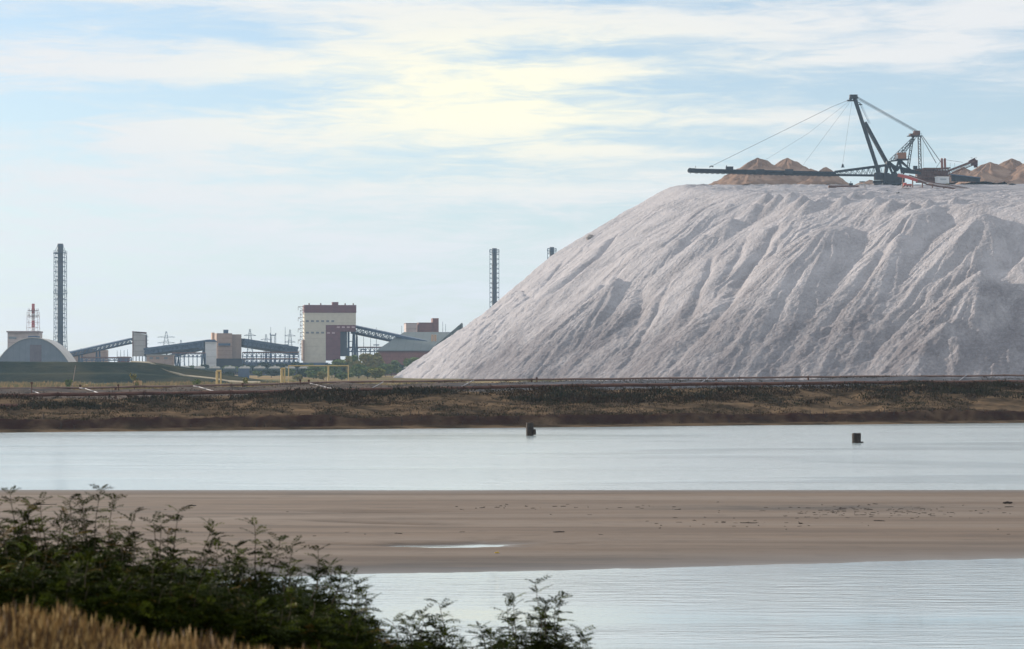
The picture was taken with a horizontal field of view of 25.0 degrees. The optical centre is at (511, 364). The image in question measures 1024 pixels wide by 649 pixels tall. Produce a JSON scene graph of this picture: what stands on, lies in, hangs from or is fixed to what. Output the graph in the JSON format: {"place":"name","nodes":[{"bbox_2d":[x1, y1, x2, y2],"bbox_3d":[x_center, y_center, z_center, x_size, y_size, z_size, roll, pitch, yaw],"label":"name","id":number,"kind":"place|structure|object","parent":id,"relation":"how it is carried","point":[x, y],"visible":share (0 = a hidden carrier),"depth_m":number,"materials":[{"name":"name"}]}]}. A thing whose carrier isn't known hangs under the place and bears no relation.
{"place":"outdoors","nodes":[
{"label":"outdoors","id":0,"kind":"place"},
{"bbox_2d":[0,361,280,382],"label":"embankment","id":1,"kind":"structure","parent":0,"point":[92,372],"depth_m":1020.52,"materials":[{"name":"green plant"}]},
{"bbox_2d":[130,361,259,382],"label":"path","id":2,"kind":"structure","parent":0,"point":[180,374],"depth_m":1014.77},
{"bbox_2d":[244,363,327,374],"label":"shed","id":3,"kind":"structure","parent":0,"point":[286,363],"depth_m":1724.54,"materials":[{"name":"metal"}]},
{"bbox_2d":[3,374,570,386],"bbox_3d":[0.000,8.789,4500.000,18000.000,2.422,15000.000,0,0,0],"label":"ground","id":4,"kind":"structure","parent":0,"point":[354,378],"depth_m":1205.22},
{"bbox_2d":[6,331,42,346],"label":"factory building","id":5,"kind":"structure","parent":4,"relation":"on","point":[14,336],"depth_m":1900.76,"materials":[{"name":"beige"}]},
{"bbox_2d":[26,304,39,330],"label":"striped chimney","id":6,"kind":"object","parent":5,"relation":"on","point":[33,327],"visible":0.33,"depth_m":1928.76,"materials":[{"name":"red paint"}]},
{"bbox_2d":[0,336,75,361],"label":"arched warehouse","id":7,"kind":"structure","parent":4,"relation":"on","point":[33,349],"depth_m":1500.00,"materials":[{"name":"grey metal"}]},
{"bbox_2d":[30,345,41,361],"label":"door","id":8,"kind":"structure","parent":7,"relation":"in","point":[35,350],"depth_m":1499.96,"materials":[{"name":"metal"}]},
{"bbox_2d":[53,244,67,349],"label":"latticed chimney","id":9,"kind":"object","parent":4,"relation":"on","point":[59,327],"visible":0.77,"depth_m":1847.98,"materials":[{"name":"metal"}]},
{"bbox_2d":[73,348,107,361],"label":"building","id":10,"kind":"structure","parent":4,"relation":"on","point":[104,353],"depth_m":1885.06,"materials":[{"name":"beige brick"}]},
{"bbox_2d":[69,338,131,361],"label":"conveyor gallery","id":11,"kind":"object","parent":4,"relation":"on","point":[99,348],"visible":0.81,"depth_m":1778.91,"materials":[{"name":"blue metal"}]},
{"bbox_2d":[80,357,131,361],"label":"pipe rack","id":12,"kind":"object","parent":4,"relation":"on","point":[103,360],"visible":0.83,"depth_m":1739.65,"materials":[{"name":"grey metal"}]},
{"bbox_2d":[129,373,138,388],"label":"bush","id":13,"kind":"object","parent":4,"relation":"on","point":[133,377],"visible":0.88,"depth_m":639.86,"materials":[{"name":"green plant"}]},
{"bbox_2d":[132,331,147,361],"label":"transfer tower","id":14,"kind":"structure","parent":4,"relation":"on","point":[139,342],"depth_m":1795.94,"materials":[{"name":"metal"}]},
{"bbox_2d":[146,355,174,364],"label":"building","id":15,"kind":"structure","parent":4,"relation":"on","point":[166,359],"depth_m":1700.71,"materials":[{"name":"beige brick"}]},
{"bbox_2d":[144,339,215,364],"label":"conveyor gallery","id":16,"kind":"object","parent":4,"relation":"on","point":[171,348],"visible":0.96,"depth_m":1777.88,"materials":[{"name":"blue metal"}]},
{"bbox_2d":[171,347,202,365],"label":"conveyor gallery","id":17,"kind":"object","parent":4,"relation":"on","point":[194,350],"visible":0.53,"depth_m":1780.41,"materials":[{"name":"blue metal"}]},
{"bbox_2d":[172,352,205,365],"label":"pipe rack","id":18,"kind":"object","parent":4,"relation":"on","point":[187,353],"visible":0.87,"depth_m":1744.72,"materials":[{"name":"grey metal"}]},
{"bbox_2d":[203,341,216,366],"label":"pale silo","id":19,"kind":"object","parent":4,"relation":"on","point":[210,348],"visible":0.76,"depth_m":1756.33,"materials":[{"name":"metal"}]},
{"bbox_2d":[216,370,221,386],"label":"gas riser","id":20,"kind":"object","parent":4,"relation":"on","point":[217,371],"visible":0.56,"depth_m":559.77,"materials":[{"name":"yellow paint"}]},
{"bbox_2d":[211,330,244,374],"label":"brown tower","id":21,"kind":"structure","parent":4,"relation":"on","point":[229,349],"depth_m":1771.48,"materials":[{"name":"beige brick"}]},
{"bbox_2d":[0,380,466,389],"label":"dry grass","id":22,"kind":"structure","parent":4,"relation":"on","point":[49,384],"depth_m":861.24,"materials":[{"name":"plant"}]},
{"bbox_2d":[238,368,248,377],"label":"teal shed","id":23,"kind":"structure","parent":4,"relation":"on","point":[243,372],"depth_m":1349.83,"materials":[{"name":"paint"}]},
{"bbox_2d":[244,329,255,365],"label":"power pylon","id":24,"kind":"object","parent":4,"relation":"on","point":[250,346],"visible":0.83,"depth_m":1699.42,"materials":[{"name":"grey metal"}]},
{"bbox_2d":[242,358,297,374],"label":"pipe rack","id":25,"kind":"object","parent":4,"relation":"on","point":[273,359],"visible":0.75,"depth_m":1719.65,"materials":[{"name":"grey metal"}]},
{"bbox_2d":[241,338,298,362],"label":"conveyor gallery","id":26,"kind":"object","parent":4,"relation":"on","point":[265,346],"visible":0.85,"depth_m":1807.12,"materials":[{"name":"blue metal"}]},
{"bbox_2d":[242,352,298,362],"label":"pipe rack","id":27,"kind":"object","parent":4,"relation":"on","point":[275,356],"visible":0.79,"depth_m":1739.65,"materials":[{"name":"grey metal"}]},
{"bbox_2d":[262,369,280,377],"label":"bush","id":28,"kind":"object","parent":4,"relation":"on","point":[270,372],"visible":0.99,"depth_m":1397.62,"materials":[{"name":"green plant"}]},
{"bbox_2d":[280,367,295,375],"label":"bush","id":29,"kind":"object","parent":4,"relation":"on","point":[292,372],"visible":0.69,"depth_m":1416.56,"materials":[{"name":"green plant"}]},
{"bbox_2d":[304,370,320,378],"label":"bush","id":30,"kind":"object","parent":4,"relation":"on","point":[313,374],"visible":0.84,"depth_m":1198.13,"materials":[{"name":"green plant"}]},
{"bbox_2d":[307,366,324,370],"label":"tree","id":31,"kind":"object","parent":4,"relation":"on","point":[316,368],"visible":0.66,"depth_m":1396.43,"materials":[{"name":"green plant"}]},
{"bbox_2d":[288,365,348,383],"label":"gas pipe frame","id":32,"kind":"object","parent":4,"relation":"on","point":[319,365],"visible":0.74,"depth_m":699.86,"materials":[{"name":"yellow paint"}]},
{"bbox_2d":[317,371,327,379],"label":"bush","id":33,"kind":"object","parent":4,"relation":"on","point":[322,375],"visible":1,"depth_m":1148.57,"materials":[{"name":"green plant"}]},
{"bbox_2d":[321,366,340,377],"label":"tree","id":34,"kind":"object","parent":4,"relation":"on","point":[330,368],"visible":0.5,"depth_m":1376.15,"materials":[{"name":"green plant"}]},
{"bbox_2d":[324,369,341,377],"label":"bush","id":35,"kind":"object","parent":4,"relation":"on","point":[333,371],"visible":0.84,"depth_m":1347.95,"materials":[{"name":"green plant"}]},
{"bbox_2d":[331,359,348,370],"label":"tree","id":36,"kind":"object","parent":4,"relation":"on","point":[338,362],"visible":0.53,"depth_m":1438.67,"materials":[{"name":"green plant"}]},
{"bbox_2d":[335,372,347,379],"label":"bush","id":37,"kind":"object","parent":4,"relation":"on","point":[341,375],"visible":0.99,"depth_m":1147.48,"materials":[{"name":"green plant"}]},
{"bbox_2d":[344,356,360,371],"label":"tree","id":38,"kind":"object","parent":4,"relation":"on","point":[348,359],"visible":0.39,"depth_m":1416.16,"materials":[{"name":"green plant"}]},
{"bbox_2d":[349,364,367,376],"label":"tree","id":39,"kind":"object","parent":4,"relation":"on","point":[355,371],"visible":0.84,"depth_m":1296.69,"materials":[{"name":"green plant"}]},
{"bbox_2d":[350,347,380,355],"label":"pipe rack","id":40,"kind":"object","parent":4,"relation":"on","point":[365,349],"visible":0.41,"depth_m":1849.65,"materials":[{"name":"grey metal"}]},
{"bbox_2d":[359,353,374,376],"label":"tree","id":41,"kind":"object","parent":4,"relation":"on","point":[368,359],"visible":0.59,"depth_m":1477.81,"materials":[{"name":"green plant"}]},
{"bbox_2d":[359,366,374,378],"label":"bush","id":42,"kind":"object","parent":4,"relation":"on","point":[364,371],"visible":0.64,"depth_m":1248.00,"materials":[{"name":"green plant"}]},
{"bbox_2d":[367,367,385,378],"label":"bush","id":43,"kind":"object","parent":4,"relation":"on","point":[378,372],"visible":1,"depth_m":1197.70,"materials":[{"name":"green plant"}]},
{"bbox_2d":[372,355,384,367],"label":"tree","id":44,"kind":"object","parent":4,"relation":"on","point":[379,360],"visible":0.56,"depth_m":1496.47,"materials":[{"name":"green plant"}]},
{"bbox_2d":[377,363,393,376],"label":"tree","id":45,"kind":"object","parent":4,"relation":"on","point":[387,367],"visible":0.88,"depth_m":1449.06,"materials":[{"name":"green plant"}]},
{"bbox_2d":[350,325,426,360],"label":"conveyor gallery","id":46,"kind":"object","parent":4,"relation":"on","point":[375,336],"visible":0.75,"depth_m":1778.76,"materials":[{"name":"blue metal"}]},
{"bbox_2d":[388,360,401,375],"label":"tree","id":47,"kind":"object","parent":4,"relation":"on","point":[396,367],"visible":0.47,"depth_m":1476.95,"materials":[{"name":"green plant"}]},
{"bbox_2d":[403,357,418,366],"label":"tree","id":48,"kind":"object","parent":4,"relation":"on","point":[408,362],"visible":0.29,"depth_m":1556.61,"materials":[{"name":"green plant"}]},
{"bbox_2d":[376,323,462,374],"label":"pitched warehouse","id":49,"kind":"structure","parent":4,"relation":"on","point":[400,350],"depth_m":1731.29,"materials":[{"name":"grey metal"}]},
{"bbox_2d":[404,323,416,331],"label":"brick building","id":50,"kind":"structure","parent":49,"relation":"on","point":[410,327],"depth_m":1830.62,"materials":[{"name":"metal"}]},
{"bbox_2d":[417,318,438,331],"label":"brick building","id":51,"kind":"structure","parent":49,"relation":"on","point":[433,326],"depth_m":1837.24,"materials":[{"name":"brick"}]},
{"bbox_2d":[489,248,498,306],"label":"latticed chimney","id":52,"kind":"object","parent":4,"relation":"on","point":[494,273],"visible":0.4,"depth_m":1978.16,"materials":[{"name":"metal"}]},
{"bbox_2d":[547,247,556,258],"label":"latticed chimney","id":53,"kind":"object","parent":4,"relation":"on","point":[551,250],"visible":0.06,"depth_m":2018.14,"materials":[{"name":"metal"}]},
{"bbox_2d":[393,184,1023,380],"bbox_3d":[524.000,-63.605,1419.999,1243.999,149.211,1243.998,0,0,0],"label":"salt heap","id":54,"kind":"object","parent":4,"relation":"on","point":[730,280],"visible":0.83,"depth_m":1126.96,"materials":[{"name":"white"}]},
{"bbox_2d":[720,174,765,184],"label":"spoil pile","id":55,"kind":"object","parent":54,"relation":"on","point":[746,179],"visible":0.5,"depth_m":1419.27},
{"bbox_2d":[708,158,796,184],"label":"spoil pile","id":56,"kind":"object","parent":54,"relation":"on","point":[767,165],"visible":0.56,"depth_m":1436.10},
{"bbox_2d":[775,158,810,181],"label":"spoil pile","id":57,"kind":"object","parent":54,"relation":"on","point":[785,163],"visible":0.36,"depth_m":1445.33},
{"bbox_2d":[687,94,939,184],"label":"spreader machine","id":58,"kind":"object","parent":54,"relation":"on","point":[886,178],"visible":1,"depth_m":1397.85,"materials":[{"name":"metal"}]},
{"bbox_2d":[795,176,847,184],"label":"spoil pile","id":59,"kind":"object","parent":54,"relation":"on","point":[817,180],"visible":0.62,"depth_m":1411.22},
{"bbox_2d":[820,167,848,184],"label":"spoil pile","id":60,"kind":"object","parent":54,"relation":"on","point":[838,178],"visible":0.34,"depth_m":1433.87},
{"bbox_2d":[828,181,858,187],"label":"equipment sled","id":61,"kind":"object","parent":54,"relation":"on","point":[835,186],"visible":1,"depth_m":1333.75,"materials":[{"name":"metal"}]},
{"bbox_2d":[897,173,966,188],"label":"red belt conveyor","id":62,"kind":"object","parent":54,"relation":"on","point":[916,179],"visible":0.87,"depth_m":1340.48,"materials":[{"name":"metal"}]},
{"bbox_2d":[934,176,948,183],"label":"container cabin","id":63,"kind":"object","parent":54,"relation":"on","point":[942,179],"visible":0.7,"depth_m":1378.95,"materials":[{"name":"metal"}]},
{"bbox_2d":[915,158,977,182],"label":"bridge conveyor","id":64,"kind":"object","parent":54,"relation":"on","point":[929,174],"visible":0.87,"depth_m":1422.90,"materials":[{"name":"metal"}]},
{"bbox_2d":[928,167,969,184],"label":"spoil pile","id":65,"kind":"object","parent":54,"relation":"on","point":[966,171],"visible":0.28,"depth_m":1468.59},
{"bbox_2d":[951,174,980,181],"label":"dark trough","id":66,"kind":"object","parent":54,"relation":"on","point":[958,178],"visible":1,"depth_m":1390.00,"materials":[{"name":"metal"}]},
{"bbox_2d":[949,162,1010,183],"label":"spoil pile","id":67,"kind":"object","parent":54,"relation":"on","point":[997,171],"visible":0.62,"depth_m":1458.29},
{"bbox_2d":[956,170,1007,184],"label":"spoil pile","id":68,"kind":"object","parent":54,"relation":"on","point":[987,177],"visible":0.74,"depth_m":1433.65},
{"bbox_2d":[992,164,1023,183],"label":"spoil pile","id":69,"kind":"object","parent":54,"relation":"on","point":[1016,176],"visible":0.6,"depth_m":1439.07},
{"bbox_2d":[998,158,1022,170],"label":"spoil pile","id":70,"kind":"object","parent":54,"relation":"on","point":[1011,164],"visible":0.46,"depth_m":1475.23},
{"bbox_2d":[298,302,355,362],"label":"headframe building","id":71,"kind":"structure","parent":0,"point":[327,330],"depth_m":1762.39,"materials":[{"name":"beige concrete"}]},
{"bbox_2d":[0,423,1023,648],"bbox_3d":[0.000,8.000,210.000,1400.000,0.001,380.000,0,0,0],"label":"water","id":72,"kind":"structure","parent":0,"point":[948,604],"depth_m":156.31,"materials":[{"name":"grey liquid"}]},
{"bbox_2d":[526,423,535,435],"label":"mooring pile","id":73,"kind":"object","parent":72,"relation":"in","point":[530,430],"visible":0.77,"depth_m":258.73,"materials":[{"name":"wood"}]},
{"bbox_2d":[852,433,862,442],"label":"mooring pile","id":74,"kind":"object","parent":72,"relation":"in","point":[856,437],"visible":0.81,"depth_m":234.92,"materials":[{"name":"wood"}]},
{"bbox_2d":[0,490,1023,577],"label":"sandbar","id":75,"kind":"structure","parent":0,"point":[360,530],"depth_m":111.58,"materials":[{"name":"beige sand"}]},
{"bbox_2d":[0,376,1023,432],"bbox_3d":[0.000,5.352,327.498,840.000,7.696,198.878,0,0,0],"label":"dike","id":76,"kind":"structure","parent":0,"point":[1014,412],"depth_m":304.59,"materials":[{"name":"soil"}]},
{"bbox_2d":[0,374,1023,429],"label":"bank scrub","id":77,"kind":"object","parent":76,"relation":"on","point":[560,394],"visible":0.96,"depth_m":312.49,"materials":[{"name":"plant"}]},
{"bbox_2d":[0,379,1023,398],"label":"pipeline","id":78,"kind":"object","parent":76,"relation":"on","point":[144,393],"visible":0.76,"depth_m":323.47,"materials":[{"name":"metal"}]},
{"bbox_2d":[0,374,1023,389],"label":"pipeline","id":79,"kind":"object","parent":76,"relation":"on","point":[290,383],"visible":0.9,"depth_m":343.91,"materials":[{"name":"metal"}]},
{"bbox_2d":[0,0,1023,365],"label":"sky","id":80,"kind":"structure","parent":0,"point":[199,168],"materials":[{"name":"blue"}]},
{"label":"near bank","id":81,"kind":"structure","parent":0,"visible":0},
{"bbox_2d":[0,519,45,580],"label":"locust shrub","id":82,"kind":"object","parent":81,"relation":"on","point":[3,562],"visible":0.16,"depth_m":17.48,"materials":[{"name":"green plant"}]},
{"bbox_2d":[0,485,60,571],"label":"locust shrub","id":83,"kind":"object","parent":81,"relation":"on","point":[25,516],"visible":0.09,"depth_m":18.44,"materials":[{"name":"green plant"}]},
{"bbox_2d":[0,490,80,574],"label":"locust shrub","id":84,"kind":"object","parent":81,"relation":"on","point":[52,535],"visible":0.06,"depth_m":18.46,"materials":[{"name":"green plant"}]},
{"bbox_2d":[0,542,102,615],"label":"locust shrub","id":85,"kind":"object","parent":81,"relation":"on","point":[16,586],"visible":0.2,"depth_m":16.41,"materials":[{"name":"green plant"}]},
{"bbox_2d":[15,525,130,591],"bbox_3d":[-3.418,1.884,18.001,1.100,1.248,1.156,0,0,40],"label":"locust shrub","id":86,"kind":"object","parent":81,"relation":"on","point":[108,542],"visible":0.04,"depth_m":17.99,"materials":[{"name":"green plant"}]},
{"bbox_2d":[16,550,165,641],"bbox_3d":[-2.920,1.778,16.289,1.247,0.954,1.112,0,0,0],"label":"locust shrub","id":87,"kind":"object","parent":81,"relation":"on","point":[89,602],"visible":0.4,"depth_m":16.15,"materials":[{"name":"green plant"}]},
{"bbox_2d":[55,484,149,579],"bbox_3d":[-3.285,1.781,18.511,0.977,1.656,0.908,0,0,0],"label":"locust shrub","id":88,"kind":"object","parent":81,"relation":"on","point":[84,527],"visible":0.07,"depth_m":18.51,"materials":[{"name":"green plant"}]},
{"bbox_2d":[79,531,201,592],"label":"locust shrub","id":89,"kind":"object","parent":81,"relation":"on","point":[155,554],"visible":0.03,"depth_m":17.93,"materials":[{"name":"green plant"}]},
{"bbox_2d":[0,595,319,648],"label":"tall dry grass","id":90,"kind":"structure","parent":81,"relation":"on","point":[28,629],"depth_m":10.78,"materials":[{"name":"brown"}]},
{"bbox_2d":[89,556,245,641],"bbox_3d":[-2.535,1.854,16.411,1.156,0.996,1.121,0,0,-36],"label":"locust shrub","id":91,"kind":"object","parent":81,"relation":"on","point":[173,609],"visible":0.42,"depth_m":16.28,"materials":[{"name":"green plant"}]},
{"bbox_2d":[138,504,233,589],"bbox_3d":[-2.697,1.912,18.482,0.970,1.589,0.890,0,0,0],"label":"locust shrub","id":92,"kind":"object","parent":81,"relation":"on","point":[172,551],"visible":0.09,"depth_m":18.45,"materials":[{"name":"green plant"}]},
{"bbox_2d":[172,539,276,616],"bbox_3d":[-2.307,2.011,18.022,1.169,1.281,1.028,0,0,0],"label":"locust shrub","id":93,"kind":"object","parent":81,"relation":"on","point":[226,568],"visible":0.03,"depth_m":18.04,"materials":[{"name":"green plant"}]},
{"bbox_2d":[173,564,304,648],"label":"locust shrub","id":94,"kind":"object","parent":81,"relation":"on","point":[252,628],"visible":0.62,"depth_m":16.43,"materials":[{"name":"green plant"}]},
{"bbox_2d":[220,516,312,606],"bbox_3d":[-2.062,1.989,18.499,1.022,1.544,0.911,0,0,0],"label":"locust shrub","id":95,"kind":"object","parent":81,"relation":"on","point":[255,581],"visible":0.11,"depth_m":18.48,"materials":[{"name":"green plant"}]},
{"bbox_2d":[235,585,355,648],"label":"locust shrub","id":96,"kind":"object","parent":81,"relation":"on","point":[313,635],"visible":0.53,"depth_m":16.85,"materials":[{"name":"green plant"}]},
{"bbox_2d":[242,558,365,630],"bbox_3d":[-1.709,2.116,17.994,1.198,1.207,1.018,0,0,0],"label":"locust shrub","id":97,"kind":"object","parent":81,"relation":"on","point":[317,572],"visible":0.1,"depth_m":17.94,"materials":[{"name":"green plant"}]},
{"bbox_2d":[278,544,353,622],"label":"locust shrub","id":98,"kind":"object","parent":81,"relation":"on","point":[334,569],"visible":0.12,"depth_m":19.02,"materials":[{"name":"green plant"}]},
{"bbox_2d":[291,605,396,648],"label":"locust shrub","id":99,"kind":"object","parent":81,"relation":"on","point":[363,638],"visible":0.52,"depth_m":17.27,"materials":[{"name":"green plant"}]},
{"bbox_2d":[307,568,385,637],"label":"locust shrub","id":100,"kind":"object","parent":81,"relation":"on","point":[371,621],"visible":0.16,"depth_m":18.93,"materials":[{"name":"green plant"}]},
{"bbox_2d":[369,611,435,648],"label":"locust shrub","id":101,"kind":"object","parent":81,"relation":"on","point":[418,645],"visible":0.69,"depth_m":18.96,"materials":[{"name":"green plant"}]},
{"bbox_2d":[393,598,475,648],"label":"locust shrub","id":102,"kind":"object","parent":81,"relation":"on","point":[443,632],"visible":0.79,"depth_m":19.43,"materials":[{"name":"green plant"}]},
{"bbox_2d":[456,621,515,648],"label":"locust shrub","id":103,"kind":"object","parent":81,"relation":"on","point":[498,645],"visible":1,"depth_m":19.46,"materials":[{"name":"green plant"}]},
{"bbox_2d":[477,592,548,648],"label":"locust shrub","id":104,"kind":"object","parent":81,"relation":"on","point":[511,619],"visible":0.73,"depth_m":19.96,"materials":[{"name":"green plant"}]},
{"bbox_2d":[495,575,578,648],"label":"locust shrub","id":105,"kind":"object","parent":81,"relation":"on","point":[542,643],"visible":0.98,"depth_m":19.93,"materials":[{"name":"green plant"}]},
{"bbox_2d":[554,623,595,648],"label":"locust shrub","id":106,"kind":"object","parent":81,"relation":"on","point":[581,634],"visible":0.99,"depth_m":19.96,"materials":[{"name":"green plant"}]},
{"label":"railway","id":107,"kind":"structure","parent":0,"visible":0},
{"bbox_2d":[223,366,236,373],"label":"tank wagon","id":108,"kind":"object","parent":107,"relation":"on","point":[232,369],"visible":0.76,"depth_m":1500.58,"materials":[{"name":"metal"}]},
{"bbox_2d":[253,366,266,372],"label":"tank wagon","id":109,"kind":"object","parent":107,"relation":"on","point":[258,368],"visible":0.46,"depth_m":1501.74,"materials":[{"name":"metal"}]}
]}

